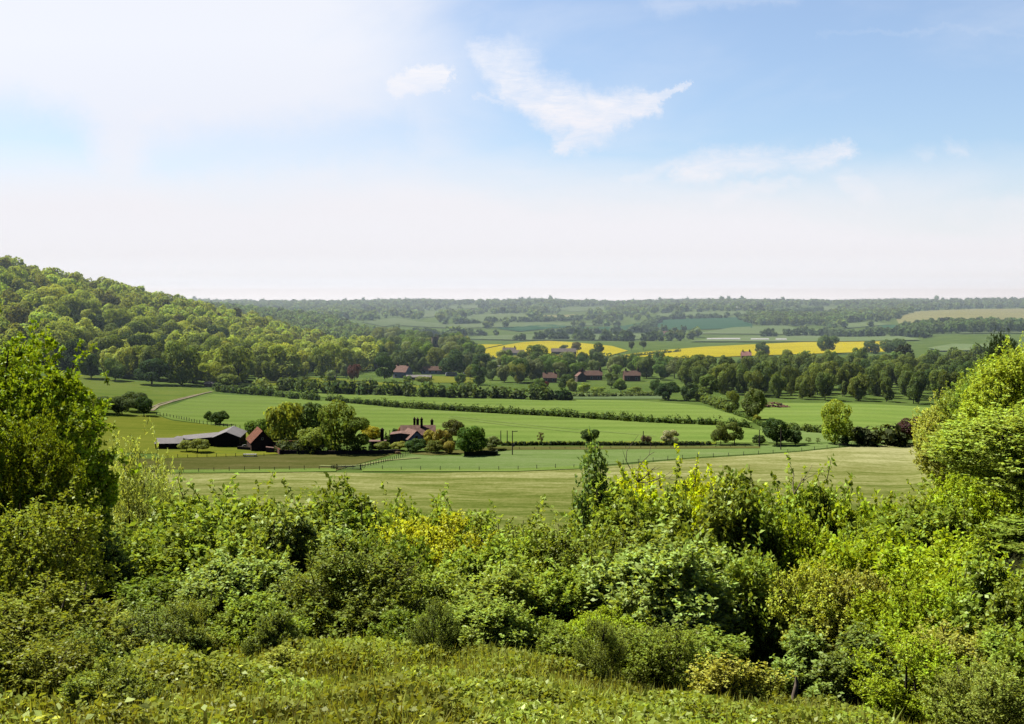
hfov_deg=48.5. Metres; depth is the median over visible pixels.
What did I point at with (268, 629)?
bramble clump
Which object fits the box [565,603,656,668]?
shrub
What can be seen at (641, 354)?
hedge
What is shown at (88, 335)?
woodland tree
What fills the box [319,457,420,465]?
path
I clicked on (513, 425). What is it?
wheel line
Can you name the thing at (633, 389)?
garden tree
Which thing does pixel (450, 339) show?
village tree
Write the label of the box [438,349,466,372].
broadleaf tree
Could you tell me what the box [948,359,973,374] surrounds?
wood tree
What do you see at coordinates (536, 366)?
village tree
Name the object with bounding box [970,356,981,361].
wood tree
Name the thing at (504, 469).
verge
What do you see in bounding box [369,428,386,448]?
outhouse
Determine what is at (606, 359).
hedge
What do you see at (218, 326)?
woodland tree
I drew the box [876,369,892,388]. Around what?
wood tree
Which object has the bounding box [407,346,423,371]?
village tree
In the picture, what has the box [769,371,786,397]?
wood tree
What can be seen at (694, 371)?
wood tree
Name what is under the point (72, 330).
woodland tree
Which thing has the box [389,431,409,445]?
stone wing
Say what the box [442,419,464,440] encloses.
yew tree
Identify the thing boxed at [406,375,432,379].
grey shed
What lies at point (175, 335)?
woodland tree
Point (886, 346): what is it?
field edge tree
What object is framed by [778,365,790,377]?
wood tree
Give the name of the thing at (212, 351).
woodland tree
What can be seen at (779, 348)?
field
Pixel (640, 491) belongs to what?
maple tree
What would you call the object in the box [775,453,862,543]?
shrub
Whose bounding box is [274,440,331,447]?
garden wall
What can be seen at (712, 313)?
field
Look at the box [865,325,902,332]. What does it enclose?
hedgerow
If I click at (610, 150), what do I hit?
sky
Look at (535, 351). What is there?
broadleaf tree
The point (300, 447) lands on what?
hedge
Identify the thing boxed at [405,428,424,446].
farmhouse
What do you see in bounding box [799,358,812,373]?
wood tree
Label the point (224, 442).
door
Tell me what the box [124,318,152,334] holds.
woodland tree
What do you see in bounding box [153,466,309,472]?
post and wire fence
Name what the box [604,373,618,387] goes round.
broadleaf tree
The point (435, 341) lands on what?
church tower
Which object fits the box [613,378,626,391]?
garden tree
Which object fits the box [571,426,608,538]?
sapling
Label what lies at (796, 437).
field bush
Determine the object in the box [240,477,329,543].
shrub
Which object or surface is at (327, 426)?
broadleaf tree
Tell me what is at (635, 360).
village tree
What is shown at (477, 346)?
village tree
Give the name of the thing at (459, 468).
post and wire fence
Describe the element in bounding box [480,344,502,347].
field
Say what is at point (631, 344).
broadleaf tree
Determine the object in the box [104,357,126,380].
broadleaf tree
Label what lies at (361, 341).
woodland tree
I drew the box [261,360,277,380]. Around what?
woodland tree
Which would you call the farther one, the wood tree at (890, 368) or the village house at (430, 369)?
the village house at (430, 369)
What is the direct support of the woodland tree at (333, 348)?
on the ground at (919, 346)
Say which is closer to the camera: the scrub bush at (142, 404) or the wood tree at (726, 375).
the scrub bush at (142, 404)
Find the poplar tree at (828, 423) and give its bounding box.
[821,399,852,443]
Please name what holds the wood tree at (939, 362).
on the ground at (919, 346)
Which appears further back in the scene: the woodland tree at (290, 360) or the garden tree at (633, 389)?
the woodland tree at (290, 360)
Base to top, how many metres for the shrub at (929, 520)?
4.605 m
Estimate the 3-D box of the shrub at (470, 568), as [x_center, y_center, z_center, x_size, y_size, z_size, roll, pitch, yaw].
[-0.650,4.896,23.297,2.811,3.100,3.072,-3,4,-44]
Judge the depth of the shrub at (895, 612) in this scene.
14.39 m
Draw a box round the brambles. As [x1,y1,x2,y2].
[5,642,838,723]
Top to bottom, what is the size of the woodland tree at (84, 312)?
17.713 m
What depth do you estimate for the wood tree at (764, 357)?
649.77 m
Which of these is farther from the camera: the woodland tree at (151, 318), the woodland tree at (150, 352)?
the woodland tree at (151, 318)
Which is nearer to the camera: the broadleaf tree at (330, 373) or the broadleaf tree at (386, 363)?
the broadleaf tree at (386, 363)
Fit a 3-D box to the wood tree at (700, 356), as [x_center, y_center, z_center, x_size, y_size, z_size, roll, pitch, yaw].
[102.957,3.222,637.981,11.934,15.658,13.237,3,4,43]
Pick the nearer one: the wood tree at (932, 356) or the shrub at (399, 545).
the shrub at (399, 545)
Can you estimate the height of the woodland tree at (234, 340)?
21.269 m
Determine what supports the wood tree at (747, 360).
on the ground at (919, 346)
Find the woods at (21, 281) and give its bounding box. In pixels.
[0,255,357,367]
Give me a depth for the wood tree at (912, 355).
658.77 m
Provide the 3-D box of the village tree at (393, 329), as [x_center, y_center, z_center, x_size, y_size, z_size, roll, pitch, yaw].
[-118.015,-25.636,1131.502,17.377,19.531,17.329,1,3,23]
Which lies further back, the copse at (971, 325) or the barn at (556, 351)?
the copse at (971, 325)
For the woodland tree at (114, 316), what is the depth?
755.11 m
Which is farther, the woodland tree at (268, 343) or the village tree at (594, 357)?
the village tree at (594, 357)
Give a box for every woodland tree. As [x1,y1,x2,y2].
[34,296,57,306]
[35,284,65,304]
[38,329,67,363]
[42,322,78,338]
[43,316,79,327]
[50,320,74,329]
[52,302,70,321]
[54,331,73,341]
[54,339,87,364]
[55,293,81,312]
[61,299,77,317]
[62,338,90,370]
[64,291,90,314]
[66,315,81,324]
[72,317,102,334]
[73,328,97,344]
[74,290,100,304]
[78,298,102,315]
[80,309,97,319]
[84,344,97,356]
[85,330,103,339]
[86,314,106,330]
[88,336,106,361]
[92,337,115,368]
[99,334,123,360]
[99,346,121,375]
[102,308,130,327]
[103,323,119,332]
[103,327,119,336]
[106,303,125,309]
[113,347,137,377]
[114,331,136,344]
[118,326,132,336]
[119,312,133,327]
[121,338,141,367]
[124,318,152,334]
[127,334,156,346]
[129,311,136,328]
[131,345,147,372]
[132,313,156,332]
[139,342,165,371]
[148,333,160,341]
[153,315,170,329]
[155,338,165,351]
[159,320,180,337]
[164,339,190,367]
[165,330,183,341]
[165,350,187,379]
[177,321,193,330]
[179,332,195,342]
[181,355,206,382]
[183,324,204,333]
[185,332,213,347]
[189,343,219,355]
[191,336,221,348]
[192,318,208,333]
[197,351,213,379]
[198,361,222,381]
[206,325,228,337]
[206,351,231,381]
[209,348,227,364]
[210,323,230,334]
[212,332,225,339]
[213,336,230,346]
[227,335,240,344]
[230,342,252,350]
[231,356,255,381]
[234,362,248,382]
[237,337,252,345]
[246,335,266,344]
[251,342,267,351]
[252,346,270,375]
[255,354,269,377]
[257,336,279,341]
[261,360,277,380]
[265,333,283,340]
[265,341,281,346]
[267,344,302,377]
[267,349,283,378]
[273,342,292,376]
[280,334,293,344]
[287,363,302,377]
[293,339,305,344]
[294,341,313,349]
[297,350,309,373]
[297,361,309,375]
[299,342,317,350]
[303,348,324,362]
[307,356,323,375]
[308,347,334,375]
[319,341,341,369]
[331,340,344,371]
[334,347,352,371]
[335,338,351,347]
[346,349,360,369]
[347,344,356,362]
[352,342,379,370]
[356,335,374,363]
[370,340,383,347]
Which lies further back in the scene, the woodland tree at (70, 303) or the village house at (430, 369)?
the woodland tree at (70, 303)
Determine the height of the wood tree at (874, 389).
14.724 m
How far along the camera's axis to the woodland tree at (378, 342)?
768.40 m
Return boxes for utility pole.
[512,431,517,454]
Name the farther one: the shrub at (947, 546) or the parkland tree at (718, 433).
the parkland tree at (718, 433)
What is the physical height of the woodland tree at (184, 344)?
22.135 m
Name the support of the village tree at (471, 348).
on the ground at (919, 346)
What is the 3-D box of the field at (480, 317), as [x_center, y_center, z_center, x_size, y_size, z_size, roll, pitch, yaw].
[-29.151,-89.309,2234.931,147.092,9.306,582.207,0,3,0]
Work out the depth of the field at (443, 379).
640.73 m
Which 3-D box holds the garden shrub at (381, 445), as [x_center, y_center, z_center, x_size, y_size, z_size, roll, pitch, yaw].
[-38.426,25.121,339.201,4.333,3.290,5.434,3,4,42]
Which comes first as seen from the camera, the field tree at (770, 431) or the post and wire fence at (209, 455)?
the post and wire fence at (209, 455)
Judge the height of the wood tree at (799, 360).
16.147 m
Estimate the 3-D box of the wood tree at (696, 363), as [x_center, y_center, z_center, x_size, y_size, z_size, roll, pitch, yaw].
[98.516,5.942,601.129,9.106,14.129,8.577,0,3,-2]
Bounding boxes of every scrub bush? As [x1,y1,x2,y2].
[92,396,124,413]
[111,400,132,414]
[120,391,152,411]
[134,396,151,415]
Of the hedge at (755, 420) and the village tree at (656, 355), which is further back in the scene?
the village tree at (656, 355)
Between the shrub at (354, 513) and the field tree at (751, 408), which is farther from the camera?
the field tree at (751, 408)
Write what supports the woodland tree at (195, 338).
on the ground at (919, 346)
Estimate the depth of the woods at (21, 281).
848.88 m
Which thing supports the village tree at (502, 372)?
on the ground at (919, 346)
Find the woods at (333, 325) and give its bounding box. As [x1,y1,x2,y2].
[203,301,372,340]
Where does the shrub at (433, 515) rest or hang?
on the ground at (919, 346)
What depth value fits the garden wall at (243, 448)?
342.20 m
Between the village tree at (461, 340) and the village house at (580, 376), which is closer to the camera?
the village house at (580, 376)
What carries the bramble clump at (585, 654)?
on the ground at (919, 346)
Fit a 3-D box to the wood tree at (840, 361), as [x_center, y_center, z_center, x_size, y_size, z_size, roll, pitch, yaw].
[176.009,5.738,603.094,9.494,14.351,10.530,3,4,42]
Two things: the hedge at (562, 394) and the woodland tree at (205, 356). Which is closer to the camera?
the hedge at (562, 394)
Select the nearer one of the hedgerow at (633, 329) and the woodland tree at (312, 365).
the woodland tree at (312, 365)
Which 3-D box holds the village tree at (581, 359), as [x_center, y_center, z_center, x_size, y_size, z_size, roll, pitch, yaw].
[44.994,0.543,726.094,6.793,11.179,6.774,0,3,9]
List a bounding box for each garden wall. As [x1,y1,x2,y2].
[237,446,249,449]
[273,445,280,453]
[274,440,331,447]
[281,449,399,454]
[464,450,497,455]
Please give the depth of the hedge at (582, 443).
352.24 m
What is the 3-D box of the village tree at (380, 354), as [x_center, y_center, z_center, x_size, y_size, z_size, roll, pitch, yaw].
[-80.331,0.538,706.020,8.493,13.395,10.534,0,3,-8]
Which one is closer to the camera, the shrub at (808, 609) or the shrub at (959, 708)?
the shrub at (959, 708)
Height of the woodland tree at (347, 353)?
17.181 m
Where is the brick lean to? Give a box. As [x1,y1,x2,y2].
[266,446,274,451]
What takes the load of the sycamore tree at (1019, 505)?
on the ground at (919, 346)
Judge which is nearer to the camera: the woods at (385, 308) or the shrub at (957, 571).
the shrub at (957, 571)
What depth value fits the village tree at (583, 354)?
739.19 m
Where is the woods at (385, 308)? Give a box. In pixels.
[186,295,1023,339]
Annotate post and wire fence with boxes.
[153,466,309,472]
[156,412,235,426]
[164,453,254,456]
[362,451,411,467]
[368,442,909,469]
[519,444,730,448]
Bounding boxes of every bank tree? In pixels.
[908,387,955,497]
[921,365,979,477]
[946,352,997,424]
[947,366,1023,484]
[955,331,1023,461]
[955,352,991,387]
[971,337,1023,376]
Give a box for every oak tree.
[0,308,141,531]
[0,389,108,590]
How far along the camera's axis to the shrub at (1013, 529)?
22.14 m
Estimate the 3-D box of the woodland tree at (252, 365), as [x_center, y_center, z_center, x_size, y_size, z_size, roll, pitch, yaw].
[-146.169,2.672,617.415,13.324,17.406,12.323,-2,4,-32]
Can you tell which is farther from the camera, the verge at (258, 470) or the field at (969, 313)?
the field at (969, 313)
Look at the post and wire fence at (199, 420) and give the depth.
417.63 m
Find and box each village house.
[393,363,412,377]
[421,364,444,373]
[502,346,515,350]
[543,370,556,382]
[575,369,586,381]
[582,368,602,379]
[622,368,640,380]
[740,349,751,358]
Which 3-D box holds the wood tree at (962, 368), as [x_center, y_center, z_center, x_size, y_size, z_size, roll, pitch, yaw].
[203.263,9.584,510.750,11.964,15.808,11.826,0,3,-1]
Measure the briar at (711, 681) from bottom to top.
0.778 m
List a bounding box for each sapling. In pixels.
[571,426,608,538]
[592,461,610,526]
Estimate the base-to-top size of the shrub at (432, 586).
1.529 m
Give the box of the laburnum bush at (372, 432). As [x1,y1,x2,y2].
[361,426,379,439]
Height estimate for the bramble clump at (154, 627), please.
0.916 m
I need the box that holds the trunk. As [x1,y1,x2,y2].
[791,677,798,699]
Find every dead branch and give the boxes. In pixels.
[623,437,672,482]
[790,466,814,493]
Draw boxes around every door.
[221,439,231,446]
[261,444,265,450]
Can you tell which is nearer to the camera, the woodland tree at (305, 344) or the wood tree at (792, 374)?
the wood tree at (792, 374)
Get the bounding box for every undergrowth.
[0,635,1022,723]
[1004,550,1023,575]
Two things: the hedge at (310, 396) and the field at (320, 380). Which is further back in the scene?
the field at (320, 380)
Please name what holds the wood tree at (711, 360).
on the ground at (919, 346)
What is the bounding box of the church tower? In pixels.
[431,334,438,353]
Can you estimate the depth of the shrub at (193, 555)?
24.78 m
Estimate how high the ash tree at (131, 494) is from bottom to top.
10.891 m
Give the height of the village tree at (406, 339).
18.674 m
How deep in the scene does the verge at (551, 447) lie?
345.86 m
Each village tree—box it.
[371,328,384,337]
[374,344,387,369]
[376,352,388,366]
[380,338,392,343]
[381,341,394,354]
[384,331,395,336]
[387,327,400,331]
[387,336,398,343]
[391,350,410,364]
[396,329,405,335]
[399,337,415,350]
[401,340,411,350]
[406,329,417,335]
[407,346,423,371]
[412,339,432,347]
[412,341,432,365]
[413,357,426,373]
[416,331,433,336]
[425,347,445,365]
[438,335,457,345]
[441,342,459,353]
[454,334,470,339]
[457,338,474,350]
[459,354,471,369]
[462,342,475,353]
[464,366,476,376]
[467,352,474,364]
[472,359,481,375]
[473,353,489,366]
[474,344,485,350]
[476,347,484,353]
[486,361,498,379]
[496,350,508,365]
[496,365,509,381]
[501,354,514,374]
[510,363,525,382]
[517,351,526,358]
[528,358,543,380]
[537,356,546,376]
[543,358,554,371]
[544,354,561,371]
[552,362,567,380]
[558,351,576,359]
[560,356,577,374]
[562,359,573,373]
[563,353,573,358]
[570,364,583,378]
[577,352,587,358]
[577,354,585,364]
[585,354,598,361]
[588,361,600,369]
[593,352,605,366]
[606,354,623,372]
[611,364,622,375]
[617,355,627,373]
[628,354,636,369]
[632,356,643,368]
[636,356,654,377]
[652,364,668,379]
[653,351,664,358]
[654,356,666,373]
[663,356,671,364]
[666,359,678,377]
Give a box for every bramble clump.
[27,624,127,671]
[57,649,174,723]
[110,598,209,680]
[156,605,219,678]
[161,596,208,633]
[239,605,305,660]
[405,593,462,664]
[568,609,627,688]
[600,620,680,671]
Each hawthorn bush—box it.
[486,436,502,448]
[641,435,651,442]
[660,430,678,441]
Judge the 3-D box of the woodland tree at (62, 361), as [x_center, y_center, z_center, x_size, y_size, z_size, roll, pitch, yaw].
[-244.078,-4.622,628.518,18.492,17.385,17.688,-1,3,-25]
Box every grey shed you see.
[204,382,215,386]
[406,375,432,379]
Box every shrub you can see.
[0,472,127,612]
[61,527,157,614]
[75,500,185,550]
[101,564,223,628]
[110,522,186,593]
[116,472,257,550]
[129,498,240,582]
[152,588,235,635]
[170,539,295,621]
[185,470,292,542]
[198,502,316,574]
[205,586,314,648]
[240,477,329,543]
[242,559,347,641]
[253,499,365,637]
[311,471,422,544]
[337,522,435,603]
[363,599,437,646]
[374,441,390,449]
[375,480,453,544]
[391,441,404,449]
[403,561,477,610]
[404,438,425,452]
[416,483,505,543]
[423,429,438,445]
[424,440,442,451]
[430,587,541,652]
[432,429,453,445]
[433,550,559,630]
[434,523,521,585]
[443,440,455,452]
[446,496,558,551]
[483,514,596,583]
[485,494,580,568]
[512,553,609,635]
[512,612,599,664]
[528,507,660,607]
[549,517,570,567]
[559,460,713,559]
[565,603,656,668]
[571,515,750,640]
[600,616,709,689]
[646,459,764,600]
[650,624,765,689]
[682,536,797,672]
[696,484,810,635]
[711,464,814,547]
[746,548,851,684]
[765,615,910,711]
[773,492,867,638]
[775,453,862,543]
[790,522,927,624]
[798,484,913,555]
[798,554,925,661]
[831,554,969,655]
[838,473,993,563]
[842,621,969,723]
[871,524,1018,603]
[899,551,1022,626]
[912,642,1023,723]
[925,530,1023,641]
[963,614,1023,717]
[977,514,1023,553]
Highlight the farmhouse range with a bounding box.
[400,417,435,444]
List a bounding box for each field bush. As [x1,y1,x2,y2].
[203,411,211,420]
[209,410,229,424]
[752,435,765,443]
[785,429,802,444]
[839,435,852,444]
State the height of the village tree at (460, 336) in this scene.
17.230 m
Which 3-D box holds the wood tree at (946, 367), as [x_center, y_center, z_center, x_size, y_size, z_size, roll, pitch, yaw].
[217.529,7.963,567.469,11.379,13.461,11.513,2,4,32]
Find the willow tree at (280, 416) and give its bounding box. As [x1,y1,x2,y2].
[263,401,304,439]
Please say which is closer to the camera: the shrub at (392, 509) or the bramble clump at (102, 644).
the bramble clump at (102, 644)
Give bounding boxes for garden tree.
[403,375,411,383]
[415,376,431,382]
[454,373,465,384]
[534,378,545,388]
[566,378,576,390]
[577,382,590,391]
[591,387,605,391]
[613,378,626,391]
[626,387,642,392]
[649,379,661,391]
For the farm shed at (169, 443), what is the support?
on the ground at (919, 346)
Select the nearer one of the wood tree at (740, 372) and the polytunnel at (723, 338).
the wood tree at (740, 372)
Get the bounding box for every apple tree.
[177,440,192,450]
[188,438,210,451]
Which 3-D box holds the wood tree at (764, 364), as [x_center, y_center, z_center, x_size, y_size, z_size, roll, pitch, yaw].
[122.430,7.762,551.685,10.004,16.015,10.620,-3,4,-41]
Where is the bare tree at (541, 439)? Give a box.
[537,432,543,440]
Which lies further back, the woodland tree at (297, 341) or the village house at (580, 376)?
the woodland tree at (297, 341)
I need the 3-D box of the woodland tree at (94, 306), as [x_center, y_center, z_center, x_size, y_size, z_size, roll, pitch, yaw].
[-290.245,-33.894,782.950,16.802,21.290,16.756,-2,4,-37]
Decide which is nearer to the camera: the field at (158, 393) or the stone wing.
the stone wing
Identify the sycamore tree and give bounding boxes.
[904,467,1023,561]
[913,394,1023,501]
[941,398,1023,557]
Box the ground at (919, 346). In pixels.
[7,302,1023,722]
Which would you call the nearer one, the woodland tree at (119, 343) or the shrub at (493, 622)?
the shrub at (493, 622)
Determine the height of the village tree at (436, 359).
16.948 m
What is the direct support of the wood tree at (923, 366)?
on the ground at (919, 346)
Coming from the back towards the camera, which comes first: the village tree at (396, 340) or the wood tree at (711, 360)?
the village tree at (396, 340)
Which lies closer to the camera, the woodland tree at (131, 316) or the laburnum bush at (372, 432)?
the laburnum bush at (372, 432)
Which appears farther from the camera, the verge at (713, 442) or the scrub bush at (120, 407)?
the scrub bush at (120, 407)
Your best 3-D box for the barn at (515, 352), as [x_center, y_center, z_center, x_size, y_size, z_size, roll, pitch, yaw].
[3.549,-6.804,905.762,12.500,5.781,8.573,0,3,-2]
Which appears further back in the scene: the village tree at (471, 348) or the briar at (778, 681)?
the village tree at (471, 348)
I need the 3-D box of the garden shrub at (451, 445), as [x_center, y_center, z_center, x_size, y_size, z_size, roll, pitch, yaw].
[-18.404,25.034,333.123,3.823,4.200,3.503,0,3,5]
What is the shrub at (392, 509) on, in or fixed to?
on the ground at (919, 346)
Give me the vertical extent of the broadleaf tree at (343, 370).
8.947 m
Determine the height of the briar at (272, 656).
0.474 m
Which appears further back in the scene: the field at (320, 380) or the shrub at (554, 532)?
the field at (320, 380)
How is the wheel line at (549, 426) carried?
on the field at (242, 411)
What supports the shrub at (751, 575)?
on the ground at (919, 346)
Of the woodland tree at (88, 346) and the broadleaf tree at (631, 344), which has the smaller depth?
the woodland tree at (88, 346)
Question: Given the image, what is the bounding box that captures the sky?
[0,0,1023,301]
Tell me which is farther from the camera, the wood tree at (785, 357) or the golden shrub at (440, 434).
the wood tree at (785, 357)
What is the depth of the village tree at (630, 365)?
682.58 m
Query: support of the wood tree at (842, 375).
on the ground at (919, 346)
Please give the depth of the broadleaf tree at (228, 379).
580.86 m
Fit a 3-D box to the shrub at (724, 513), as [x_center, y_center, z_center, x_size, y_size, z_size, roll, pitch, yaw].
[3.864,5.022,25.316,3.846,5.527,3.432,2,4,33]
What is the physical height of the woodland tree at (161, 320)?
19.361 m
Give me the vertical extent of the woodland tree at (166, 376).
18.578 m
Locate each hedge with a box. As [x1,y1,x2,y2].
[211,382,280,395]
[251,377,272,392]
[274,390,288,396]
[274,438,366,454]
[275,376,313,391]
[287,389,299,398]
[296,390,320,399]
[306,373,378,394]
[325,393,723,424]
[373,378,549,399]
[501,441,711,445]
[545,388,572,399]
[572,390,656,396]
[603,353,652,366]
[604,348,680,359]
[694,391,735,412]
[726,417,751,427]
[732,410,761,425]
[786,422,856,434]
[849,423,908,446]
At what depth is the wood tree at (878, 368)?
558.02 m
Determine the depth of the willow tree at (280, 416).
365.77 m
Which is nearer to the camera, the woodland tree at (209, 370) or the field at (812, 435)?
the field at (812, 435)
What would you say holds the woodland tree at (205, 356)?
on the ground at (919, 346)
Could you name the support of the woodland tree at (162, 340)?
on the ground at (919, 346)
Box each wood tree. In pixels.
[675,355,699,380]
[679,365,696,386]
[690,354,705,367]
[691,365,707,385]
[692,360,705,374]
[700,356,716,365]
[703,361,710,369]
[710,357,729,369]
[711,363,729,390]
[717,362,736,393]
[720,356,734,363]
[728,363,742,389]
[734,363,748,392]
[740,356,755,370]
[744,370,763,394]
[746,363,773,394]
[754,350,765,358]
[758,354,770,362]
[761,362,774,392]
[762,360,778,374]
[766,356,781,362]
[768,357,791,377]
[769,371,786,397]
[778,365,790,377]
[779,349,792,357]
[781,365,799,394]
[782,353,794,362]
[790,353,809,367]
[794,374,810,398]
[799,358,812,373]
[800,367,818,396]
[809,362,833,386]
[810,353,821,360]
[814,353,827,363]
[815,371,835,400]
[821,361,838,384]
[822,349,833,358]
[824,354,844,361]
[835,368,851,396]
[836,359,846,366]
[839,361,863,383]
[845,353,860,362]
[847,374,869,400]
[853,357,866,367]
[853,372,869,397]
[856,358,870,369]
[864,366,889,395]
[870,355,879,362]
[870,359,894,372]
[870,364,881,384]
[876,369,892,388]
[878,355,890,362]
[878,372,891,397]
[880,376,894,401]
[882,363,895,386]
[887,359,902,384]
[894,363,915,390]
[897,354,917,370]
[897,369,914,396]
[906,353,914,360]
[906,374,923,403]
[910,370,927,391]
[915,354,927,367]
[915,362,929,370]
[922,359,932,366]
[924,369,942,394]
[925,353,938,363]
[925,367,944,390]
[929,357,945,369]
[929,369,951,399]
[937,354,953,362]
[938,364,949,373]
[938,369,959,396]
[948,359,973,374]
[951,350,971,361]
[954,367,966,383]
[956,355,970,364]
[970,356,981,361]
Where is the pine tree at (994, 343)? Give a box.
[980,325,1019,365]
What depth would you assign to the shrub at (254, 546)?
23.95 m
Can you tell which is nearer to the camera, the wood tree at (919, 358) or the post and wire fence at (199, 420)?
the post and wire fence at (199, 420)
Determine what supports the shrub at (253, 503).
on the ground at (919, 346)
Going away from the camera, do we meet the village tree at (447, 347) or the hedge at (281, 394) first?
the hedge at (281, 394)
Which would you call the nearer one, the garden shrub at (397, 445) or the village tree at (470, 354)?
the garden shrub at (397, 445)
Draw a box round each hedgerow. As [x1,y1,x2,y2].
[406,327,498,335]
[441,311,627,323]
[512,329,684,340]
[543,324,686,334]
[633,311,740,330]
[737,306,823,319]
[759,326,935,337]
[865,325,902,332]
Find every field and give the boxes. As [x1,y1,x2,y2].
[60,371,209,415]
[77,414,342,453]
[83,444,940,538]
[108,454,391,471]
[157,394,766,442]
[158,450,277,457]
[256,376,434,389]
[273,386,751,421]
[352,441,912,468]
[362,318,413,325]
[400,321,612,327]
[423,311,437,316]
[432,376,473,382]
[442,305,477,308]
[466,313,527,321]
[469,334,640,339]
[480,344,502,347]
[483,341,627,357]
[500,324,575,330]
[543,314,579,316]
[561,307,605,310]
[570,326,628,333]
[573,393,662,398]
[624,341,883,357]
[625,317,751,329]
[657,311,745,316]
[693,335,918,340]
[702,325,886,333]
[740,403,936,432]
[760,427,851,442]
[837,322,886,327]
[878,325,894,327]
[896,308,1023,322]
[928,344,1006,350]
[958,330,1023,332]
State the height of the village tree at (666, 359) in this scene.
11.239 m
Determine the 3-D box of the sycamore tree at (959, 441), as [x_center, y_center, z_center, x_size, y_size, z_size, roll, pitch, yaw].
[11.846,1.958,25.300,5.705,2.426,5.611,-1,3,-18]
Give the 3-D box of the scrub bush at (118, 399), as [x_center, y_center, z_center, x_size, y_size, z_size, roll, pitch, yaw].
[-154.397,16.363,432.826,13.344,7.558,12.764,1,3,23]
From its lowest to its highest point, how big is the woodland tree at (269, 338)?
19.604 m
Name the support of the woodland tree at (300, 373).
on the ground at (919, 346)
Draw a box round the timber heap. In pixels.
[763,402,789,407]
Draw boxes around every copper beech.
[347,364,360,380]
[895,417,924,444]
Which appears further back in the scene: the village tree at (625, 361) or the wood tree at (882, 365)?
the village tree at (625, 361)
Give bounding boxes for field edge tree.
[755,341,769,354]
[817,335,839,350]
[863,340,879,353]
[879,338,905,352]
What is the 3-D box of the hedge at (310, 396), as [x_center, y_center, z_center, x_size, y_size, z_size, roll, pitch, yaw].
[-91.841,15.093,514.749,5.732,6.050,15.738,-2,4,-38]
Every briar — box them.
[206,631,231,651]
[259,642,314,670]
[686,649,772,700]
[721,660,798,702]
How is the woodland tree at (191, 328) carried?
on the ground at (919, 346)
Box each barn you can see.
[183,426,246,446]
[246,426,274,450]
[509,350,523,355]
[551,348,576,354]
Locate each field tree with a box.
[696,374,720,394]
[726,390,739,409]
[740,388,766,416]
[761,417,791,444]
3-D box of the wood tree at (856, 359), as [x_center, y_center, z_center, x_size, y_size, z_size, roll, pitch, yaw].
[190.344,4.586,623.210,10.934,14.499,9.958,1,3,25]
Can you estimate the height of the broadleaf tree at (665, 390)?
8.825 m
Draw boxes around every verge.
[172,468,335,472]
[362,466,585,470]
[411,446,759,454]
[505,441,715,443]
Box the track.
[151,391,212,409]
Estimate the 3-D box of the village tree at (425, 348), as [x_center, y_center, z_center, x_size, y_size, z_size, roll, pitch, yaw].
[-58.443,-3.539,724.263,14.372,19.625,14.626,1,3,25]
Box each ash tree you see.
[100,415,188,546]
[133,463,180,531]
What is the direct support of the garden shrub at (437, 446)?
on the ground at (919, 346)
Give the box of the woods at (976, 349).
[796,342,987,362]
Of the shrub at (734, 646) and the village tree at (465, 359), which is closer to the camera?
the shrub at (734, 646)
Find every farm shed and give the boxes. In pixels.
[154,438,184,448]
[174,436,189,438]
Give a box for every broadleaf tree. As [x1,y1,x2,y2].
[76,353,99,377]
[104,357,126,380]
[134,358,170,384]
[161,339,200,384]
[217,373,240,385]
[219,342,251,384]
[244,418,269,434]
[297,427,324,448]
[298,402,324,431]
[317,399,356,450]
[325,370,335,379]
[340,363,347,376]
[343,417,369,449]
[375,356,396,378]
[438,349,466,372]
[455,425,484,451]
[470,364,487,384]
[472,427,487,449]
[509,358,529,378]
[523,344,548,361]
[553,358,568,377]
[558,374,572,388]
[568,361,588,375]
[571,341,581,349]
[589,342,603,355]
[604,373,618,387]
[628,341,634,348]
[639,341,646,346]
[654,381,680,399]
[680,382,698,400]
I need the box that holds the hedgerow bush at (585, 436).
[580,429,599,441]
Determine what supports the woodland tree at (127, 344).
on the ground at (919, 346)
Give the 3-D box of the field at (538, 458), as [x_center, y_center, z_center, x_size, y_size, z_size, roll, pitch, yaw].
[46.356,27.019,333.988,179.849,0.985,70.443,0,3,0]
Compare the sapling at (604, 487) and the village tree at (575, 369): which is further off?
the village tree at (575, 369)
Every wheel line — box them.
[454,416,653,435]
[455,418,573,431]
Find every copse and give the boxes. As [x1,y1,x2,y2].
[742,310,864,325]
[898,316,1023,333]
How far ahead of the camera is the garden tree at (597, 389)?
550.40 m
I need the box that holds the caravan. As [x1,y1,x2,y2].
[445,372,456,375]
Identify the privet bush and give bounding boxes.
[0,570,140,655]
[0,625,128,707]
[80,608,158,647]
[107,632,176,673]
[223,619,286,652]
[273,535,442,640]
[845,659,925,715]
[879,616,1007,719]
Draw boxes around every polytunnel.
[707,338,739,338]
[751,338,768,339]
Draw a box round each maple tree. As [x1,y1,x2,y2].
[367,500,499,571]
[559,453,716,565]
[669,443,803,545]
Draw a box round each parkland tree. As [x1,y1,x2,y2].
[710,421,730,443]
[725,422,743,443]
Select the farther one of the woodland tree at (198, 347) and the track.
the woodland tree at (198, 347)
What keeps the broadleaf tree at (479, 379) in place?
on the ground at (919, 346)
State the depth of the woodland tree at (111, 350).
609.08 m
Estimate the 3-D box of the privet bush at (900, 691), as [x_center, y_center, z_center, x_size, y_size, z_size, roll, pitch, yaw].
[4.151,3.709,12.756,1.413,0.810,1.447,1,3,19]

